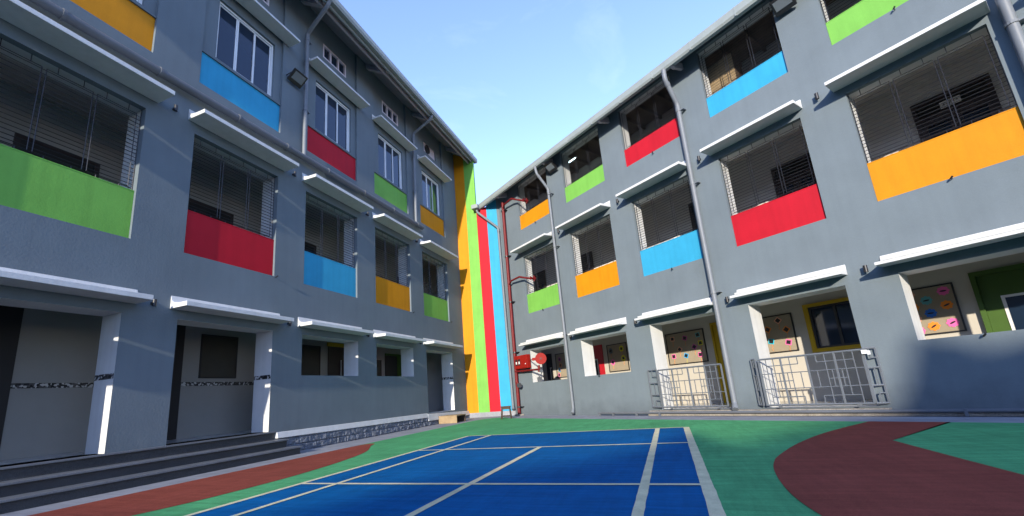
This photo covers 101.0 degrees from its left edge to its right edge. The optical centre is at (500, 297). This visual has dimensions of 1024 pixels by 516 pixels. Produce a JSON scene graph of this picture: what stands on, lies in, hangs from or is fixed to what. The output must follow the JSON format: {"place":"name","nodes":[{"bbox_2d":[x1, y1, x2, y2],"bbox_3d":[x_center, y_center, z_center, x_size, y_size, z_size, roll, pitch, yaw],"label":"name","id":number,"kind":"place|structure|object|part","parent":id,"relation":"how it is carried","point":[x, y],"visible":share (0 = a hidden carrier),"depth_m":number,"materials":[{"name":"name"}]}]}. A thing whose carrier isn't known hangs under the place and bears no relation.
{"place":"outdoors","nodes":[
{"label":"outdoors","id":0,"kind":"place"},
{"bbox_2d":[0,415,1023,515],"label":"pavement","id":1,"kind":"structure","parent":0,"point":[338,446],"depth_m":8.17,"materials":[{"name":"concrete"}]},
{"bbox_2d":[0,431,301,513],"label":"entrance steps","id":2,"kind":"structure","parent":1,"relation":"on","point":[29,486],"depth_m":6.67,"materials":[{"name":"concrete"}]},
{"bbox_2d":[0,0,476,466],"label":"school building","id":3,"kind":"structure","parent":1,"relation":"on","point":[128,194],"depth_m":9.59,"materials":[{"name":"grey paint"}]},
{"bbox_2d":[0,306,23,445],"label":"door","id":4,"kind":"structure","parent":3,"relation":"in","point":[11,318],"depth_m":7.24,"materials":[{"name":"black"}]},
{"bbox_2d":[12,133,99,177],"bbox_3d":[-8.594,-1.775,8.081,0.050,2.380,1.260,-9,-13,20],"label":"door","id":5,"kind":"structure","parent":3,"relation":"in","point":[16,135],"depth_m":8.24,"materials":[{"name":"black"}]},
{"bbox_2d":[150,299,156,305],"bbox_3d":[-6.266,0.091,7.633,0.116,0.126,0.063,-9,-13,20],"label":"wall light","id":6,"kind":"object","parent":3,"relation":"attached to","point":[154,302],"visible":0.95,"depth_m":7.61,"materials":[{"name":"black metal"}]},
{"bbox_2d":[172,104,177,111],"bbox_3d":[-6.566,-3.827,8.529,0.116,0.126,0.063,-9,-13,20],"label":"wall light","id":7,"kind":"object","parent":3,"relation":"attached to","point":[175,108],"visible":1,"depth_m":8.50,"materials":[{"name":"black metal"}]},
{"bbox_2d":[167,325,185,439],"bbox_3d":[-7.604,1.810,9.179,0.025,2.570,1.250,-9,-13,20],"label":"door","id":8,"kind":"structure","parent":3,"relation":"in","point":[180,333],"depth_m":9.64,"materials":[{"name":"black"}]},
{"bbox_2d":[188,199,233,224],"bbox_3d":[-7.502,-1.250,10.810,0.050,2.380,1.260,-9,-13,20],"label":"door","id":9,"kind":"structure","parent":3,"relation":"in","point":[192,204],"depth_m":11.03,"materials":[{"name":"black"}]},
{"bbox_2d":[198,334,238,377],"bbox_3d":[-7.101,1.490,10.680,0.029,1.070,0.950,-9,-13,20],"label":"notice board","id":10,"kind":"object","parent":3,"relation":"attached to","point":[218,356],"visible":1,"depth_m":10.65,"materials":[{"name":"black metal"}]},
{"bbox_2d":[216,1,272,95],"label":"window","id":11,"kind":"structure","parent":3,"relation":"in","point":[236,47],"depth_m":10.62,"materials":[{"name":"white metal"}]},
{"bbox_2d":[286,68,307,88],"bbox_3d":[-5.630,-6.074,11.694,0.372,0.274,0.507,-9,-13,20],"label":"floodlight","id":12,"kind":"object","parent":3,"relation":"attached to","point":[297,78],"visible":1,"depth_m":11.64,"materials":[{"name":"black metal"}]},
{"bbox_2d":[304,242,315,254],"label":"door","id":13,"kind":"structure","parent":3,"relation":"in","point":[306,243],"depth_m":14.12,"materials":[{"name":"black"}]},
{"bbox_2d":[301,345,320,375],"bbox_3d":[-6.036,2.288,13.219,0.029,1.620,1.050,-9,-13,20],"label":"notice board","id":14,"kind":"object","parent":3,"relation":"attached to","point":[311,359],"visible":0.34,"depth_m":13.42,"materials":[{"name":"black metal"}]},
{"bbox_2d":[315,82,348,150],"bbox_3d":[-5.332,-5.661,13.350,0.090,1.640,1.530,-9,-13,20],"label":"window","id":15,"kind":"structure","parent":3,"relation":"in","point":[331,116],"depth_m":13.38,"materials":[{"name":"glass"}]},
{"bbox_2d":[323,44,345,77],"bbox_3d":[-5.434,-7.722,13.798,0.090,0.500,1.030,-9,-13,20],"label":"vent window","id":16,"kind":"structure","parent":3,"relation":"in","point":[328,54],"depth_m":13.83,"materials":[{"name":"white glass"}]},
{"bbox_2d":[327,342,343,375],"bbox_3d":[-5.449,2.840,14.491,0.075,2.550,1.300,-9,-13,20],"label":"door","id":17,"kind":"structure","parent":3,"relation":"in","point":[335,350],"depth_m":14.42,"materials":[{"name":"black metal"}]},
{"bbox_2d":[377,360,381,375],"bbox_3d":[-4.807,3.028,16.223,0.029,1.300,0.800,-9,-13,20],"label":"notice board","id":18,"kind":"object","parent":3,"relation":"attached to","point":[379,367],"visible":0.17,"depth_m":16.55,"materials":[{"name":"black metal"}]},
{"bbox_2d":[378,134,401,188],"bbox_3d":[-4.240,-5.137,16.078,0.090,1.640,1.530,-9,-13,20],"label":"window","id":19,"kind":"structure","parent":3,"relation":"in","point":[389,158],"depth_m":16.14,"materials":[{"name":"white metal"}]},
{"bbox_2d":[382,101,397,125],"bbox_3d":[-4.342,-7.197,16.526,0.090,0.500,1.030,-9,-13,20],"label":"vent window","id":20,"kind":"structure","parent":3,"relation":"in","point":[386,110],"depth_m":16.57,"materials":[{"name":"white glass"}]},
{"bbox_2d":[385,353,400,375],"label":"door","id":21,"kind":"structure","parent":3,"relation":"in","point":[392,361],"depth_m":17.37,"materials":[{"name":"black"}]},
{"bbox_2d":[424,143,434,160],"bbox_3d":[-3.249,-6.673,19.253,0.092,0.500,1.030,-9,-13,20],"label":"vent window","id":22,"kind":"structure","parent":3,"relation":"in","point":[426,148],"depth_m":19.19,"materials":[{"name":"white metal"}]},
{"bbox_2d":[422,171,439,215],"bbox_3d":[-3.148,-4.612,18.806,0.090,1.640,1.530,-9,-13,20],"label":"window","id":23,"kind":"structure","parent":3,"relation":"in","point":[430,197],"depth_m":18.90,"materials":[{"name":"white metal"}]},
{"bbox_2d":[439,414,465,423],"bbox_3d":[-1.840,4.676,16.332,0.780,0.281,0.770,-9,-13,20],"label":"step box","id":24,"kind":"object","parent":1,"relation":"on","point":[453,418],"visible":1,"depth_m":16.05,"materials":[{"name":"brown wood"}]},
{"bbox_2d":[453,153,515,417],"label":"striped wall","id":25,"kind":"structure","parent":1,"relation":"on","point":[486,367],"depth_m":19.40,"materials":[{"name":"multicoloured paint"}]},
{"bbox_2d":[132,417,1023,515],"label":"playground surface","id":26,"kind":"object","parent":1,"relation":"on","point":[739,457],"visible":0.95,"depth_m":5.72,"materials":[{"name":"green rubber"}]},
{"bbox_2d":[29,444,372,515],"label":"brown patch","id":27,"kind":"object","parent":26,"relation":"on","point":[163,497],"visible":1,"depth_m":5.92,"materials":[{"name":"brown rubber"}]},
{"bbox_2d":[191,427,721,515],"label":"badminton court","id":28,"kind":"object","parent":26,"relation":"on","point":[599,461],"visible":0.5,"depth_m":4.81,"materials":[{"name":"blue rubber"}]},
{"bbox_2d":[232,428,659,515],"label":"court lines","id":29,"kind":"object","parent":28,"relation":"on","point":[640,503],"visible":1,"depth_m":4.65,"materials":[{"name":"paint"}]},
{"bbox_2d":[185,427,725,515],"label":"court lines","id":30,"kind":"object","parent":28,"relation":"on","point":[713,502],"visible":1,"depth_m":4.57,"materials":[{"name":"paint"}]},
{"bbox_2d":[302,427,699,484],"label":"court lines","id":31,"kind":"object","parent":28,"relation":"on","point":[542,483],"visible":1,"depth_m":4.72,"materials":[{"name":"paint"}]},
{"bbox_2d":[501,406,511,418],"bbox_3d":[0.235,4.383,16.154,0.420,0.463,0.380,-5,-13,3],"label":"stool","id":32,"kind":"object","parent":26,"relation":"on","point":[505,407],"visible":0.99,"depth_m":16.04,"materials":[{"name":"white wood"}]},
{"bbox_2d":[773,421,1023,515],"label":"brown patch","id":33,"kind":"object","parent":26,"relation":"on","point":[871,468],"visible":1,"depth_m":3.67,"materials":[{"name":"brown rubber"}]},
{"bbox_2d":[471,0,1023,416],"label":"school building","id":34,"kind":"structure","parent":1,"relation":"on","point":[788,193],"depth_m":10.26,"materials":[{"name":"grey paint"}]},
{"bbox_2d":[501,198,542,415],"bbox_3d":[0.940,0.045,17.808,0.429,9.520,2.090,4,-15,-33],"label":"fire riser","id":35,"kind":"object","parent":34,"relation":"attached to","point":[518,385],"visible":1,"depth_m":18.23,"materials":[{"name":"red metal"}]},
{"bbox_2d":[514,354,530,369],"bbox_3d":[0.917,2.662,17.532,0.220,0.550,0.860,4,-15,-34],"label":"fire hose cabinet","id":36,"kind":"object","parent":35,"relation":"attached to","point":[522,361],"visible":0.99,"depth_m":17.37,"materials":[{"name":"red metal"}]},
{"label":"door","id":37,"kind":"part","parent":36,"relation":"part of","materials":[{"name":"red metal"}]},
{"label":"door","id":38,"kind":"part","parent":36,"relation":"part of","materials":[{"name":"red metal"}]},
{"bbox_2d":[530,353,545,374],"bbox_3d":[1.373,2.628,16.603,0.466,0.847,1.029,5,-16,-37],"label":"hose reel","id":39,"kind":"object","parent":35,"relation":"attached to","point":[539,358],"visible":1,"depth_m":16.37,"materials":[{"name":"red metal"}]},
{"bbox_2d":[534,270,546,290],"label":"door","id":40,"kind":"structure","parent":34,"relation":"in","point":[537,274],"depth_m":20.62,"materials":[{"name":"black metal"}]},
{"bbox_2d":[545,354,553,380],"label":"door","id":41,"kind":"structure","parent":34,"relation":"in","point":[549,365],"depth_m":19.70,"materials":[{"name":"black"}]},
{"bbox_2d":[544,161,558,173],"bbox_3d":[2.032,-5.135,16.640,0.402,0.274,0.507,4,-15,-34],"label":"floodlight","id":42,"kind":"object","parent":34,"relation":"attached to","point":[550,167],"visible":1,"depth_m":16.57,"materials":[{"name":"black metal"}]},
{"bbox_2d":[555,353,566,377],"bbox_3d":[2.778,3.111,19.040,0.029,1.220,0.730,4,-15,-34],"label":"notice board","id":43,"kind":"object","parent":34,"relation":"attached to","point":[560,361],"visible":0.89,"depth_m":19.08,"materials":[{"name":"fabric"}]},
{"bbox_2d":[580,251,593,272],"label":"door","id":44,"kind":"structure","parent":34,"relation":"in","point":[582,257],"depth_m":18.11,"materials":[{"name":"black metal"}]},
{"bbox_2d":[593,344,605,374],"bbox_3d":[4.009,3.155,17.210,0.050,2.420,0.750,4,-15,-34],"label":"door","id":45,"kind":"structure","parent":34,"relation":"in","point":[598,351],"depth_m":17.20,"materials":[{"name":"red metal"}]},
{"bbox_2d":[606,342,629,371],"bbox_3d":[4.589,2.320,16.459,0.029,1.070,0.990,4,-15,-34],"label":"notice board","id":46,"kind":"object","parent":34,"relation":"attached to","point":[617,355],"visible":1,"depth_m":16.45,"materials":[{"name":"fabric"}]},
{"bbox_2d":[665,328,708,364],"bbox_3d":[6.217,1.667,14.131,0.029,1.090,1.410,4,-15,-34],"label":"notice board","id":47,"kind":"object","parent":34,"relation":"attached to","point":[686,347],"visible":1,"depth_m":14.10,"materials":[{"name":"fabric"}]},
{"bbox_2d":[647,363,730,409],"bbox_3d":[5.026,2.449,11.515,0.116,1.141,2.339,4,-15,-32],"label":"railing","id":48,"kind":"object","parent":34,"relation":"attached to","point":[660,394],"depth_m":11.43,"materials":[{"name":"metal"}]},
{"bbox_2d":[688,203,697,230],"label":"door","id":49,"kind":"structure","parent":34,"relation":"in","point":[690,204],"depth_m":14.18,"materials":[{"name":"black"}]},
{"bbox_2d":[709,322,730,402],"bbox_3d":[7.101,1.889,12.747,0.100,2.470,1.120,4,-15,-34],"label":"door","id":50,"kind":"structure","parent":34,"relation":"in","point":[713,327],"depth_m":13.14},
{"bbox_2d":[762,312,798,353],"bbox_3d":[7.733,1.041,11.967,0.029,1.056,1.130,4,-15,-34],"label":"notice board","id":51,"kind":"object","parent":34,"relation":"attached to","point":[780,332],"visible":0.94,"depth_m":11.80,"materials":[{"name":"fabric"}]},
{"bbox_2d":[769,0,796,16],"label":"floodlight","id":52,"kind":"object","parent":34,"relation":"attached to","point":[779,7],"visible":1,"depth_m":9.97,"materials":[{"name":"black metal"}]},
{"bbox_2d":[770,153,816,197],"bbox_3d":[8.279,-2.527,11.540,0.070,2.720,1.090,4,-15,-34],"label":"door","id":53,"kind":"structure","parent":34,"relation":"in","point":[796,184],"depth_m":11.76,"materials":[{"name":"black metal"}]},
{"bbox_2d":[814,92,818,99],"bbox_3d":[7.061,-4.484,9.397,0.121,0.140,0.070,3,-15,-30],"label":"wall light","id":54,"kind":"object","parent":34,"relation":"attached to","point":[816,95],"visible":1,"depth_m":9.36,"materials":[{"name":"black metal"}]},
{"bbox_2d":[750,346,890,407],"bbox_3d":[6.713,1.775,9.115,0.188,1.151,2.395,4,-15,-35],"label":"railing","id":55,"kind":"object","parent":34,"relation":"attached to","point":[867,368],"depth_m":8.90,"materials":[{"name":"metal"}]},
{"bbox_2d":[802,297,860,352],"bbox_3d":[8.622,0.654,10.650,0.090,1.270,1.500,4,-15,-34],"label":"window","id":56,"kind":"structure","parent":34,"relation":"in","point":[830,324],"depth_m":10.83,"materials":[{"name":"yellow metal"}]},
{"bbox_2d":[863,265,868,272],"bbox_3d":[7.378,-0.586,8.508,0.121,0.140,0.070,3,-15,-30],"label":"wall light","id":57,"kind":"object","parent":34,"relation":"attached to","point":[865,268],"visible":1,"depth_m":8.47,"materials":[{"name":"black metal"}]},
{"bbox_2d":[911,282,966,335],"bbox_3d":[9.504,0.296,9.439,0.029,1.065,1.080,4,-15,-34],"label":"notice board","id":58,"kind":"object","parent":34,"relation":"attached to","point":[938,309],"visible":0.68,"depth_m":9.26,"materials":[{"name":"fabric"}]},
{"bbox_2d":[939,95,961,108],"bbox_3d":[9.887,-4.306,9.273,0.020,0.150,0.320,4,-15,-34],"label":"door sign","id":59,"kind":"object","parent":34,"relation":"attached to","point":[950,102],"visible":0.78,"depth_m":9.27,"materials":[{"name":"grey"}]},
{"bbox_2d":[910,72,1003,142],"bbox_3d":[10.018,-3.239,9.055,0.070,2.760,1.240,4,-15,-34],"label":"door","id":60,"kind":"structure","parent":34,"relation":"in","point":[987,77],"depth_m":9.18,"materials":[{"name":"black"}]},
{"bbox_2d":[967,263,1023,332],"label":"door","id":61,"kind":"structure","parent":34,"relation":"in","point":[998,292],"depth_m":8.53,"materials":[{"name":"green"}]},
{"bbox_2d":[338,0,741,206],"label":"sky","id":62,"kind":"structure","parent":0,"point":[511,79],"materials":[{"name":"blue"}]},
{"bbox_2d":[707,52,742,94],"bbox_3d":[6.467,-5.779,11.992,0.450,2.038,0.810,4,-15,-34],"label":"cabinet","id":63,"kind":"object","parent":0,"point":[723,71],"visible":0.26,"depth_m":11.91,"materials":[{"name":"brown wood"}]}
]}

